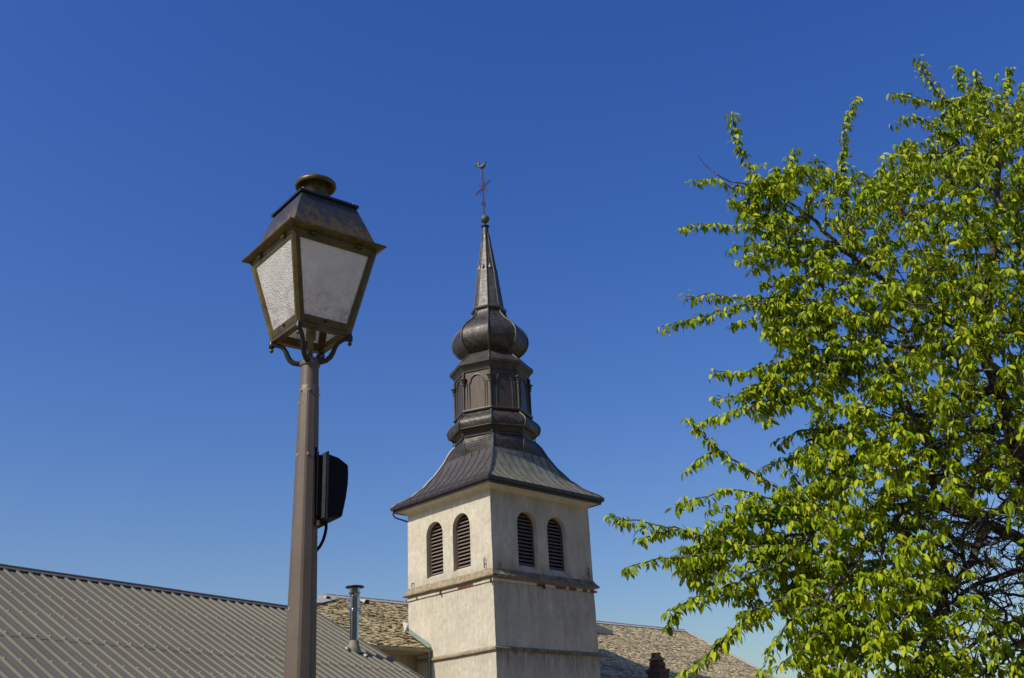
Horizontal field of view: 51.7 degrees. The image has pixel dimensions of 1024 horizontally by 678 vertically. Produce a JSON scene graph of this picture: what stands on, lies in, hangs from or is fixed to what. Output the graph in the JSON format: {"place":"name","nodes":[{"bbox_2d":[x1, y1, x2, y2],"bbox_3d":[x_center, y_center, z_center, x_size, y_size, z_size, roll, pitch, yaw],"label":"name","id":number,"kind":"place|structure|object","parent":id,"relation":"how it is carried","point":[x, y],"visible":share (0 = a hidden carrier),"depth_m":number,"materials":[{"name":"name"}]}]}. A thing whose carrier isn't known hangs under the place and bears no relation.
{"place":"outdoors","nodes":[
{"label":"outdoors","id":0,"kind":"place"},
{"bbox_2d":[0,563,423,677],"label":"metal roofed house","id":1,"kind":"structure","parent":0,"point":[53,624],"depth_m":19.26,"materials":[{"name":"metal"}]},
{"bbox_2d":[0,0,1023,677],"label":"sky","id":2,"kind":"structure","parent":0,"point":[148,416],"materials":[{"name":"blue"}]},
{"label":"ground","id":3,"kind":"structure","parent":0,"visible":0},
{"bbox_2d":[241,174,386,677],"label":"street lamp","id":4,"kind":"object","parent":3,"relation":"on","point":[310,258],"visible":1,"depth_m":4.58,"materials":[{"name":"brown metal"}]},
{"bbox_2d":[314,447,347,551],"bbox_3d":[-0.783,0.675,4.406,0.141,0.454,0.182,14,-28,-33],"label":"loudspeaker","id":5,"kind":"object","parent":4,"relation":"attached to","point":[331,478],"visible":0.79,"depth_m":4.36,"materials":[{"name":"black plastic"}]},
{"bbox_2d":[390,160,604,677],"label":"bell tower","id":6,"kind":"structure","parent":3,"relation":"on","point":[494,509],"depth_m":42.45,"materials":[{"name":"paint"}]},
{"bbox_2d":[430,522,442,575],"bbox_3d":[-2.952,8.503,42.969,0.118,2.108,1.036,18,-31,-40],"label":"louvre window","id":7,"kind":"structure","parent":6,"relation":"in","point":[435,526],"depth_m":43.07,"materials":[{"name":"brown wood"}]},
{"bbox_2d":[456,514,470,568],"bbox_3d":[-1.811,7.977,41.873,0.118,2.108,1.036,18,-31,-40],"label":"louvre window","id":8,"kind":"structure","parent":6,"relation":"in","point":[461,518],"depth_m":41.95,"materials":[{"name":"brown wood"}]},
{"bbox_2d":[517,512,534,565],"bbox_3d":[0.433,7.932,41.934,1.066,2.114,0.118,18,-31,-40],"label":"louvre window","id":9,"kind":"structure","parent":6,"relation":"in","point":[529,520],"depth_m":41.99,"materials":[{"name":"brown wood"}]},
{"bbox_2d":[547,518,564,570],"bbox_3d":[1.659,8.340,43.008,1.076,2.099,0.118,18,-31,-40],"label":"louvre window","id":10,"kind":"structure","parent":6,"relation":"in","point":[555,522],"depth_m":43.07,"materials":[{"name":"brown wood"}]},
{"bbox_2d":[317,593,777,677],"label":"church","id":11,"kind":"structure","parent":3,"relation":"on","point":[626,650],"depth_m":48.18,"materials":[{"name":"stone"}]},
{"bbox_2d":[603,54,1023,677],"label":"cherry tree","id":12,"kind":"object","parent":3,"relation":"on","point":[789,324],"visible":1,"depth_m":8.91,"materials":[{"name":"green plant"}]}
]}

